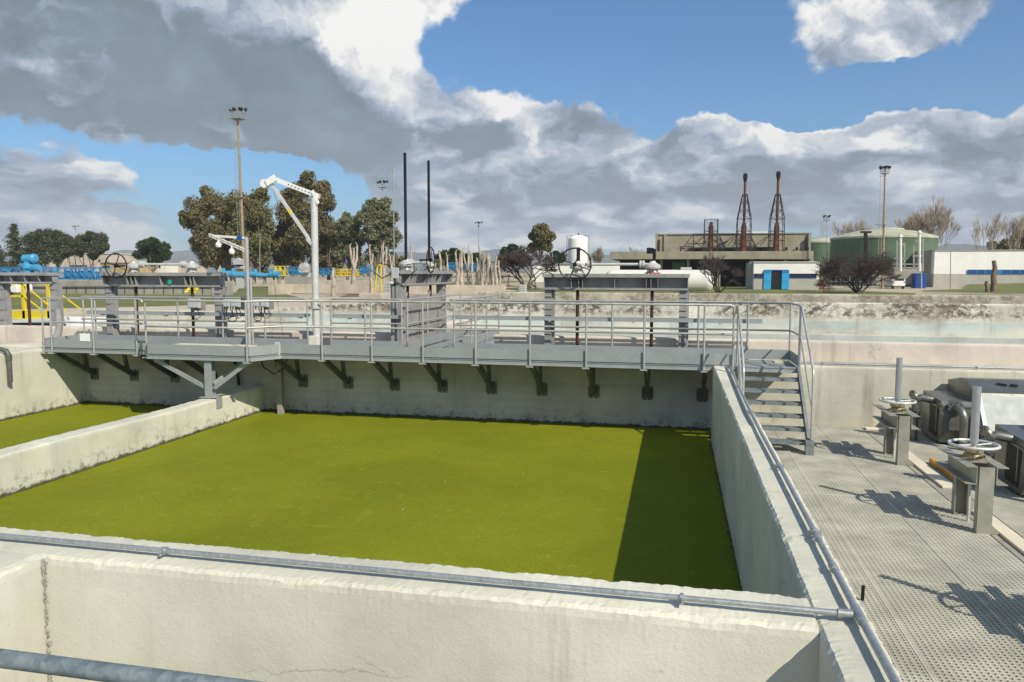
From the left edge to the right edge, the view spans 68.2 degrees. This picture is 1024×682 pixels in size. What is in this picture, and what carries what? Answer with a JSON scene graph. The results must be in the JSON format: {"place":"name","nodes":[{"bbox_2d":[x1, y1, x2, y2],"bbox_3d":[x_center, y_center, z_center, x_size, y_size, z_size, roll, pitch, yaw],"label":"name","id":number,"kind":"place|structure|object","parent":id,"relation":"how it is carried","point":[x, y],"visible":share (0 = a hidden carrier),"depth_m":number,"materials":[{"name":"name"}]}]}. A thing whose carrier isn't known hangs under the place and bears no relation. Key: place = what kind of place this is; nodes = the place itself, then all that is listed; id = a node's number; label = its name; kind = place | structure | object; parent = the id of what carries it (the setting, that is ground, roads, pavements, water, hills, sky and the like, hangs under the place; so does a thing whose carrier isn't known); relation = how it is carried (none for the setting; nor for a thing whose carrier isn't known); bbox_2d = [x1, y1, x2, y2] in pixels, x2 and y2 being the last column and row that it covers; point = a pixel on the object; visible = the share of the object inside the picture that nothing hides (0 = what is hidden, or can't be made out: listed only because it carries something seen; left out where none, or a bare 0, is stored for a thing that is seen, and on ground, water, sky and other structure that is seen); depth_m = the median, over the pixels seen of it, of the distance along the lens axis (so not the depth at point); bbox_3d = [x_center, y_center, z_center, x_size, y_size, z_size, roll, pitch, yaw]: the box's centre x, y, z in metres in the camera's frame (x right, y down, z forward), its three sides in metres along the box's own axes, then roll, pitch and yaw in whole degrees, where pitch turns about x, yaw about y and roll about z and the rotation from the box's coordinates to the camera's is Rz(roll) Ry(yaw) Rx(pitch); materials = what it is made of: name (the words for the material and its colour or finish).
{"place":"outdoors","nodes":[
{"label":"outdoors","id":0,"kind":"place"},
{"bbox_2d":[0,272,63,325],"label":"sluice gate","id":1,"kind":"structure","parent":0,"point":[7,279],"depth_m":19.91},
{"bbox_2d":[19,254,41,271],"bbox_3d":[-12.623,-2.043,19.866,0.643,0.485,0.312,1,5,12],"label":"electric actuator","id":2,"kind":"object","parent":1,"relation":"on","point":[29,261],"visible":0.97,"depth_m":19.77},
{"bbox_2d":[0,347,85,420],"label":"basin wall","id":3,"kind":"structure","parent":0,"point":[40,383],"depth_m":17.46,"materials":[{"name":"concrete"}]},
{"bbox_2d":[0,347,12,381],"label":"drain pipe","id":4,"kind":"object","parent":3,"relation":"attached to","point":[6,351],"visible":1,"depth_m":16.53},
{"bbox_2d":[40,296,800,408],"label":"walkway","id":5,"kind":"structure","parent":3,"relation":"on","point":[149,349],"depth_m":15.95,"materials":[{"name":"white metal"}]},
{"bbox_2d":[99,253,228,336],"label":"sluice gate","id":6,"kind":"structure","parent":5,"relation":"on","point":[133,276],"depth_m":18.51,"materials":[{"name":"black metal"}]},
{"bbox_2d":[188,298,205,319],"bbox_3d":[-7.482,-0.758,17.945,0.396,0.517,0.145,1,5,12],"label":"junction box","id":7,"kind":"object","parent":5,"relation":"attached to","point":[197,306],"visible":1,"depth_m":17.94,"materials":[{"name":"metal"}]},
{"bbox_2d":[86,310,309,318],"bbox_3d":[-7.636,-0.641,18.205,5.950,0.108,0.195,1,5,12],"label":"cable tray","id":8,"kind":"object","parent":5,"relation":"attached to","point":[229,314],"visible":0.89,"depth_m":18.13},
{"bbox_2d":[209,233,253,344],"bbox_3d":[-6.503,-1.160,17.499,1.082,2.644,0.188,1,5,12],"label":"lamp post","id":9,"kind":"object","parent":5,"relation":"on","point":[238,261],"visible":0.91,"depth_m":17.40,"materials":[{"name":"metal"}]},
{"bbox_2d":[406,294,499,347],"bbox_3d":[-1.360,-0.491,18.977,1.144,1.271,4.442,1,5,12],"label":"railing","id":10,"kind":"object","parent":5,"relation":"on","point":[485,336],"visible":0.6,"depth_m":19.09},
{"bbox_2d":[455,315,762,323],"bbox_3d":[1.904,-0.453,16.154,6.570,0.117,0.195,1,5,12],"label":"cable tray","id":11,"kind":"object","parent":5,"relation":"attached to","point":[618,319],"visible":0.92,"depth_m":16.08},
{"bbox_2d":[542,247,689,347],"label":"sluice gate","id":12,"kind":"structure","parent":5,"relation":"on","point":[652,283],"depth_m":16.18,"materials":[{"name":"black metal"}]},
{"bbox_2d":[0,403,171,448],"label":"water","id":13,"kind":"structure","parent":0,"point":[25,429],"depth_m":16.61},
{"bbox_2d":[49,253,136,276],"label":"building","id":14,"kind":"structure","parent":0,"point":[111,258],"depth_m":266.76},
{"bbox_2d":[99,262,154,272],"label":"building","id":15,"kind":"structure","parent":0,"point":[144,270],"depth_m":200.93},
{"bbox_2d":[0,384,264,497],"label":"basin wall","id":16,"kind":"structure","parent":0,"point":[28,465],"depth_m":13.06,"materials":[{"name":"concrete"}]},
{"bbox_2d":[11,292,304,308],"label":"grass verge","id":17,"kind":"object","parent":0,"point":[16,302],"depth_m":60.36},
{"bbox_2d":[26,280,232,295],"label":"tank wall","id":18,"kind":"structure","parent":17,"relation":"on","point":[82,287],"depth_m":79.41,"materials":[{"name":"grey concrete"}]},
{"bbox_2d":[0,267,113,279],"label":"scraper bridge","id":19,"kind":"structure","parent":18,"relation":"on","point":[86,274],"depth_m":87.42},
{"bbox_2d":[12,289,515,316],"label":"road","id":20,"kind":"structure","parent":0,"point":[74,312],"depth_m":48.87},
{"bbox_2d":[272,284,505,294],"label":"beige wall","id":21,"kind":"structure","parent":20,"relation":"on","point":[365,288],"depth_m":79.33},
{"bbox_2d":[0,248,619,273],"bbox_3d":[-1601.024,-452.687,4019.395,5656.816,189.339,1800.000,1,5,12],"label":"hills","id":22,"kind":"structure","parent":0,"point":[178,256],"depth_m":3522.05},
{"bbox_2d":[0,411,741,591],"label":"water","id":23,"kind":"structure","parent":0,"point":[623,504],"depth_m":10.98,"materials":[{"name":"liquid"}]},
{"bbox_2d":[276,359,284,413],"bbox_3d":[-5.327,1.735,17.450,0.120,2.890,0.130,1,5,12],"label":"guide post","id":24,"kind":"object","parent":23,"relation":"in","point":[280,390],"depth_m":17.35,"materials":[{"name":"grey concrete"}]},
{"bbox_2d":[236,281,528,296],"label":"grass lawn","id":25,"kind":"structure","parent":0,"point":[259,291],"depth_m":96.79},
{"bbox_2d":[229,107,247,286],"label":"floodlight mast","id":26,"kind":"object","parent":25,"relation":"on","point":[233,109],"visible":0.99,"depth_m":120.77,"materials":[{"name":"black metal"}]},
{"bbox_2d":[225,187,276,279],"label":"eucalyptus tree","id":27,"kind":"object","parent":25,"relation":"on","point":[254,214],"visible":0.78,"depth_m":139.50,"materials":[{"name":"green plant"}]},
{"bbox_2d":[222,268,280,284],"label":"pipe","id":28,"kind":"object","parent":25,"relation":"on","point":[234,274],"visible":0.77,"depth_m":99.68,"materials":[{"name":"blue metal"}]},
{"bbox_2d":[268,285,290,294],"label":"beige wall","id":29,"kind":"structure","parent":25,"relation":"on","point":[282,289],"depth_m":79.04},
{"bbox_2d":[214,230,366,279],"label":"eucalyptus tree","id":30,"kind":"object","parent":25,"relation":"on","point":[337,265],"visible":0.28,"depth_m":150.83,"materials":[{"name":"green plant"}]},
{"bbox_2d":[272,169,344,279],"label":"eucalyptus tree","id":31,"kind":"object","parent":25,"relation":"on","point":[286,249],"visible":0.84,"depth_m":143.46,"materials":[{"name":"green plant"}]},
{"bbox_2d":[245,280,389,285],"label":"tank curb","id":32,"kind":"structure","parent":25,"relation":"on","point":[260,282],"depth_m":110.65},
{"bbox_2d":[333,211,365,279],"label":"eucalyptus tree","id":33,"kind":"object","parent":25,"relation":"on","point":[347,225],"visible":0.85,"depth_m":134.03,"materials":[{"name":"green plant"}]},
{"bbox_2d":[355,196,403,279],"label":"eucalyptus tree","id":34,"kind":"object","parent":25,"relation":"on","point":[374,216],"visible":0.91,"depth_m":130.67,"materials":[{"name":"green plant"}]},
{"bbox_2d":[340,285,514,296],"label":"soil bed","id":35,"kind":"object","parent":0,"point":[351,295],"visible":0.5,"depth_m":75.66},
{"bbox_2d":[349,242,357,283],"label":"pruned tree","id":36,"kind":"object","parent":35,"relation":"on","point":[354,260],"visible":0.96,"depth_m":86.07,"materials":[{"name":"white plant"}]},
{"bbox_2d":[0,0,1023,325],"label":"sky","id":37,"kind":"structure","parent":0,"point":[619,124],"materials":[{"name":"blue"}]},
{"bbox_2d":[227,274,1023,298],"bbox_3d":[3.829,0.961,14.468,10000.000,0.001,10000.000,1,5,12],"label":"ground","id":38,"kind":"structure","parent":0,"point":[909,289],"depth_m":119.80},
{"bbox_2d":[0,223,25,271],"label":"conifer tree","id":39,"kind":"object","parent":38,"relation":"on","point":[12,235],"visible":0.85,"depth_m":191.97,"materials":[{"name":"green plant"}]},
{"bbox_2d":[17,228,57,271],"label":"pine tree","id":40,"kind":"object","parent":38,"relation":"on","point":[38,242],"visible":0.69,"depth_m":191.69,"materials":[{"name":"green plant"}]},
{"bbox_2d":[44,228,71,266],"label":"pine tree","id":41,"kind":"object","parent":38,"relation":"on","point":[57,235],"visible":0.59,"depth_m":193.56,"materials":[{"name":"green plant"}]},
{"bbox_2d":[59,234,76,270],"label":"pine tree","id":42,"kind":"object","parent":38,"relation":"on","point":[69,249],"visible":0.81,"depth_m":187.11,"materials":[{"name":"green plant"}]},
{"bbox_2d":[73,231,109,270],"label":"pine tree","id":43,"kind":"object","parent":38,"relation":"on","point":[96,247],"visible":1,"depth_m":182.34,"materials":[{"name":"green plant"}]},
{"bbox_2d":[131,236,172,272],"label":"round tree","id":44,"kind":"object","parent":38,"relation":"on","point":[151,249],"visible":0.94,"depth_m":176.32,"materials":[{"name":"green plant"}]},
{"bbox_2d":[177,184,243,280],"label":"eucalyptus tree","id":45,"kind":"object","parent":38,"relation":"on","point":[194,218],"visible":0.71,"depth_m":145.47,"materials":[{"name":"green plant"}]},
{"bbox_2d":[41,267,530,277],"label":"tree belt","id":46,"kind":"object","parent":38,"relation":"on","point":[366,275],"visible":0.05,"depth_m":412.27,"materials":[{"name":"green plant"}]},
{"bbox_2d":[435,247,470,284],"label":"shrub","id":47,"kind":"object","parent":38,"relation":"on","point":[451,254],"visible":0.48,"depth_m":126.74,"materials":[{"name":"green plant"}]},
{"bbox_2d":[527,223,556,261],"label":"pine tree","id":48,"kind":"object","parent":38,"relation":"on","point":[541,236],"visible":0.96,"depth_m":139.81,"materials":[{"name":"green plant"}]},
{"bbox_2d":[531,263,619,287],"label":"building","id":49,"kind":"structure","parent":38,"relation":"on","point":[564,269],"depth_m":115.24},
{"bbox_2d":[610,231,813,286],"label":"concrete plant","id":50,"kind":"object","parent":38,"relation":"on","point":[676,251],"visible":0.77,"depth_m":134.74,"materials":[{"name":"beige concrete"}]},
{"bbox_2d":[703,219,718,250],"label":"chimney","id":51,"kind":"object","parent":50,"relation":"on","point":[710,228],"visible":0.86,"depth_m":132.48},
{"bbox_2d":[735,173,751,250],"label":"chimney","id":52,"kind":"object","parent":50,"relation":"on","point":[743,231],"visible":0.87,"depth_m":131.17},
{"bbox_2d":[768,171,784,250],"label":"chimney","id":53,"kind":"object","parent":50,"relation":"on","point":[776,228],"visible":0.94,"depth_m":130.05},
{"bbox_2d":[811,238,829,282],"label":"green tank","id":54,"kind":"object","parent":38,"relation":"on","point":[818,246],"visible":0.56,"depth_m":187.06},
{"bbox_2d":[832,215,871,234],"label":"poplar tree","id":55,"kind":"object","parent":38,"relation":"on","point":[856,228],"visible":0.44,"depth_m":188.79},
{"bbox_2d":[875,165,890,288],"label":"floodlight mast","id":56,"kind":"object","parent":38,"relation":"on","point":[885,173],"visible":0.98,"depth_m":116.04,"materials":[{"name":"black metal"}]},
{"bbox_2d":[830,228,938,285],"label":"green tank","id":57,"kind":"object","parent":38,"relation":"on","point":[850,245],"visible":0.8,"depth_m":143.92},
{"bbox_2d":[866,230,923,288],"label":"pipe gantry","id":58,"kind":"object","parent":38,"relation":"on","point":[906,274],"visible":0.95,"depth_m":121.50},
{"bbox_2d":[893,207,939,234],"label":"poplar tree","id":59,"kind":"object","parent":38,"relation":"on","point":[913,224],"visible":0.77,"depth_m":162.00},
{"bbox_2d":[911,273,926,287],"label":"blue container","id":60,"kind":"object","parent":38,"relation":"on","point":[916,280],"visible":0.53,"depth_m":122.32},
{"bbox_2d":[905,192,962,249],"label":"poplar tree","id":61,"kind":"object","parent":38,"relation":"on","point":[944,218],"visible":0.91,"depth_m":161.17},
{"bbox_2d":[912,250,1023,287],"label":"building","id":62,"kind":"structure","parent":38,"relation":"on","point":[971,266],"depth_m":130.47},
{"bbox_2d":[969,208,1008,249],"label":"poplar tree","id":63,"kind":"object","parent":38,"relation":"on","point":[991,232],"visible":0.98,"depth_m":164.18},
{"bbox_2d":[986,229,1023,249],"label":"shrub","id":64,"kind":"object","parent":38,"relation":"on","point":[1003,245],"visible":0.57,"depth_m":181.45,"materials":[{"name":"green plant"}]},
{"bbox_2d":[1002,212,1023,249],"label":"poplar tree","id":65,"kind":"object","parent":38,"relation":"on","point":[1018,225],"visible":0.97,"depth_m":169.08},
{"bbox_2d":[506,286,916,294],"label":"grass field","id":66,"kind":"structure","parent":0,"point":[735,289],"depth_m":95.92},
{"bbox_2d":[491,245,557,289],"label":"bare tree","id":67,"kind":"object","parent":66,"relation":"on","point":[521,258],"visible":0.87,"depth_m":104.62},
{"bbox_2d":[568,233,588,262],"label":"white tank","id":68,"kind":"object","parent":66,"relation":"on","point":[580,241],"visible":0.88,"depth_m":126.82,"materials":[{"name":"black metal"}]},
{"bbox_2d":[606,267,713,290],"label":"white tank","id":69,"kind":"object","parent":66,"relation":"on","point":[697,281],"visible":0.37,"depth_m":100.16,"materials":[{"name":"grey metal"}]},
{"bbox_2d":[696,251,744,292],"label":"bare tree","id":70,"kind":"object","parent":66,"relation":"on","point":[717,263],"visible":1,"depth_m":90.68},
{"bbox_2d":[745,262,819,289],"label":"pump house","id":71,"kind":"structure","parent":66,"relation":"on","point":[781,275],"depth_m":109.53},
{"bbox_2d":[770,271,781,289],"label":"doorway","id":72,"kind":"structure","parent":71,"relation":"in","point":[776,276],"depth_m":109.75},
{"bbox_2d":[810,250,902,292],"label":"bare tree","id":73,"kind":"object","parent":66,"relation":"on","point":[869,266],"visible":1,"depth_m":91.08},
{"bbox_2d":[759,423,1023,681],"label":"grating floor","id":74,"kind":"structure","parent":0,"point":[943,601],"depth_m":8.02,"materials":[{"name":"metal"}]},
{"bbox_2d":[734,305,814,455],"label":"metal staircase","id":75,"kind":"structure","parent":74,"relation":"on","point":[742,365],"depth_m":13.63,"materials":[{"name":"metal"}]},
{"bbox_2d":[873,357,919,465],"bbox_3d":[6.353,1.352,12.540,0.568,2.175,1.096,1,5,12],"label":"valve stand","id":76,"kind":"object","parent":74,"relation":"on","point":[891,417],"visible":0.98,"depth_m":12.34,"materials":[{"name":"grey metal"}]},
{"bbox_2d":[861,427,1023,562],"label":"kerb","id":77,"kind":"structure","parent":74,"relation":"on","point":[877,436],"depth_m":10.59,"materials":[{"name":"grey concrete"}]},
{"bbox_2d":[908,451,951,488],"bbox_3d":[6.495,1.976,12.003,0.190,0.033,2.550,1,5,12],"label":"plank","id":78,"kind":"object","parent":77,"relation":"on","point":[931,473],"visible":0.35,"depth_m":11.52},
{"bbox_2d":[972,510,1023,553],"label":"plank","id":79,"kind":"object","parent":77,"relation":"on","point":[1012,537],"visible":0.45,"depth_m":8.78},
{"bbox_2d":[935,386,1008,534],"bbox_3d":[5.663,1.634,9.356,0.568,2.175,1.096,1,5,12],"label":"valve stand","id":80,"kind":"object","parent":74,"relation":"on","point":[969,464],"visible":0.99,"depth_m":9.16,"materials":[{"name":"grey metal"}]},
{"bbox_2d":[883,431,1023,537],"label":"grating floor","id":81,"kind":"structure","parent":0,"point":[1008,507],"depth_m":10.57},
{"bbox_2d":[904,390,934,440],"bbox_3d":[7.473,1.370,13.889,0.565,0.945,0.252,1,5,12],"label":"valve pipe","id":82,"kind":"object","parent":81,"relation":"on","point":[914,408],"visible":0.7,"depth_m":13.84,"materials":[{"name":"silver metal"}]},
{"bbox_2d":[947,399,967,450],"bbox_3d":[7.779,1.475,13.250,0.275,0.850,0.419,1,5,12],"label":"valve pipe","id":83,"kind":"object","parent":81,"relation":"on","point":[955,407],"visible":0.95,"depth_m":13.09,"materials":[{"name":"silver metal"}]},
{"bbox_2d":[921,378,1023,447],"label":"screening unit","id":84,"kind":"object","parent":81,"relation":"on","point":[1002,401],"visible":0.69,"depth_m":13.37,"materials":[{"name":"silver metal"}]},
{"bbox_2d":[979,425,1014,490],"bbox_3d":[6.770,1.657,10.647,0.565,0.945,0.252,1,5,12],"label":"valve pipe","id":85,"kind":"object","parent":81,"relation":"on","point":[986,433],"visible":0.41,"depth_m":10.57,"materials":[{"name":"silver metal"}]},
{"bbox_2d":[994,424,1023,494],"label":"screening unit","id":86,"kind":"object","parent":81,"relation":"on","point":[1010,456],"visible":0.79,"depth_m":10.60,"materials":[{"name":"silver metal"}]},
{"bbox_2d":[923,289,1023,293],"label":"grass bank","id":87,"kind":"structure","parent":0,"point":[1021,291],"depth_m":105.49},
{"bbox_2d":[938,244,1012,249],"bbox_3d":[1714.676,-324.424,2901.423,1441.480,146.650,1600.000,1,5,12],"label":"hills","id":88,"kind":"structure","parent":0,"point":[960,247],"depth_m":2818.20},
{"bbox_2d":[961,283,1023,288],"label":"grass slope","id":89,"kind":"structure","parent":0,"point":[1001,286],"depth_m":123.76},
{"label":"cell floor","id":90,"kind":"structure","parent":0,"visible":0},
{"bbox_2d":[0,551,47,681],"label":"basin wall","id":91,"kind":"structure","parent":90,"relation":"on","point":[22,617],"depth_m":4.54,"materials":[{"name":"concrete"}]},
{"bbox_3d":[-0.112,2.044,0.515,8.200,0.140,2.180,1,5,12],"label":"catwalk","id":92,"kind":"object","parent":91,"relation":"on","visible":0},
{"bbox_2d":[0,648,262,681],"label":"handrail","id":93,"kind":"object","parent":92,"relation":"on","point":[78,668],"depth_m":1.67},
{"bbox_2d":[0,527,818,681],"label":"basin wall","id":94,"kind":"structure","parent":90,"relation":"on","point":[257,621],"depth_m":4.25,"materials":[{"name":"concrete"}]},
{"bbox_2d":[41,558,51,681],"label":"mortar seam","id":95,"kind":"object","parent":94,"relation":"attached to","point":[43,571],"visible":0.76,"depth_m":4.67,"materials":[{"name":"grey concrete"}]},
{"bbox_2d":[0,533,852,618],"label":"conduit pipe","id":96,"kind":"object","parent":94,"relation":"on","point":[681,597],"visible":1,"depth_m":4.20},
{"bbox_2d":[711,366,900,681],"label":"basin wall","id":97,"kind":"structure","parent":90,"relation":"on","point":[776,548],"depth_m":5.79,"materials":[{"name":"concrete"}]},
{"bbox_2d":[727,366,899,681],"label":"conduit pipe","id":98,"kind":"object","parent":97,"relation":"on","point":[855,607],"visible":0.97,"depth_m":4.33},
{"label":"channel floor","id":99,"kind":"structure","parent":0,"visible":0},
{"bbox_2d":[0,342,85,397],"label":"retaining wall","id":100,"kind":"structure","parent":99,"relation":"on","point":[11,346],"depth_m":19.23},
{"bbox_2d":[41,309,62,342],"bbox_3d":[-11.475,-0.317,18.884,0.491,0.957,0.215,-3,6,-33],"label":"pipe","id":101,"kind":"object","parent":100,"relation":"on","point":[58,326],"visible":0.62,"depth_m":18.88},
{"bbox_2d":[10,284,81,325],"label":"yellow platform","id":102,"kind":"structure","parent":99,"relation":"on","point":[19,317],"depth_m":36.58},
{"bbox_2d":[106,308,281,323],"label":"channel wall","id":103,"kind":"structure","parent":99,"relation":"on","point":[196,317],"depth_m":26.85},
{"bbox_2d":[0,325,390,344],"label":"channel wall","id":104,"kind":"structure","parent":99,"relation":"on","point":[22,333],"depth_m":19.02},
{"bbox_2d":[84,353,712,440],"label":"basin wall","id":105,"kind":"structure","parent":99,"relation":"on","point":[673,404],"depth_m":16.84,"materials":[{"name":"concrete"}]},
{"bbox_2d":[260,175,322,344],"bbox_3d":[-5.156,-1.830,17.759,1.505,4.136,0.282,1,5,12],"label":"davit crane","id":106,"kind":"object","parent":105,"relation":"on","point":[315,337],"visible":0.91,"depth_m":17.61,"materials":[{"name":"white metal"}]},
{"bbox_2d":[388,153,453,346],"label":"sluice gate","id":107,"kind":"structure","parent":105,"relation":"on","point":[440,280],"depth_m":18.51,"materials":[{"name":"black metal"}]},
{"bbox_2d":[332,314,403,318],"bbox_3d":[-3.301,-0.548,17.273,1.680,0.108,0.195,1,5,12],"label":"cable tray","id":108,"kind":"object","parent":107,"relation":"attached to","point":[349,316],"visible":1,"depth_m":17.24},
{"bbox_2d":[97,321,1023,343],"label":"channel ledge","id":109,"kind":"object","parent":99,"relation":"on","point":[925,338],"visible":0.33,"depth_m":22.48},
{"bbox_2d":[281,299,1023,336],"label":"channel wall","id":110,"kind":"structure","parent":99,"relation":"on","point":[954,319],"depth_m":22.55,"materials":[{"name":"concrete"}]},
{"bbox_2d":[472,292,1023,303],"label":"parapet wall","id":111,"kind":"structure","parent":99,"relation":"on","point":[955,299],"depth_m":24.43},
{"bbox_2d":[494,334,1023,366],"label":"channel wall","id":112,"kind":"structure","parent":99,"relation":"on","point":[976,354],"depth_m":15.64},
{"bbox_2d":[732,364,1023,428],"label":"retaining wall","id":113,"kind":"structure","parent":99,"relation":"on","point":[847,395],"depth_m":15.08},
{"bbox_2d":[792,361,1023,369],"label":"conduit pipe","id":114,"kind":"object","parent":113,"relation":"on","point":[920,365],"visible":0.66,"depth_m":14.89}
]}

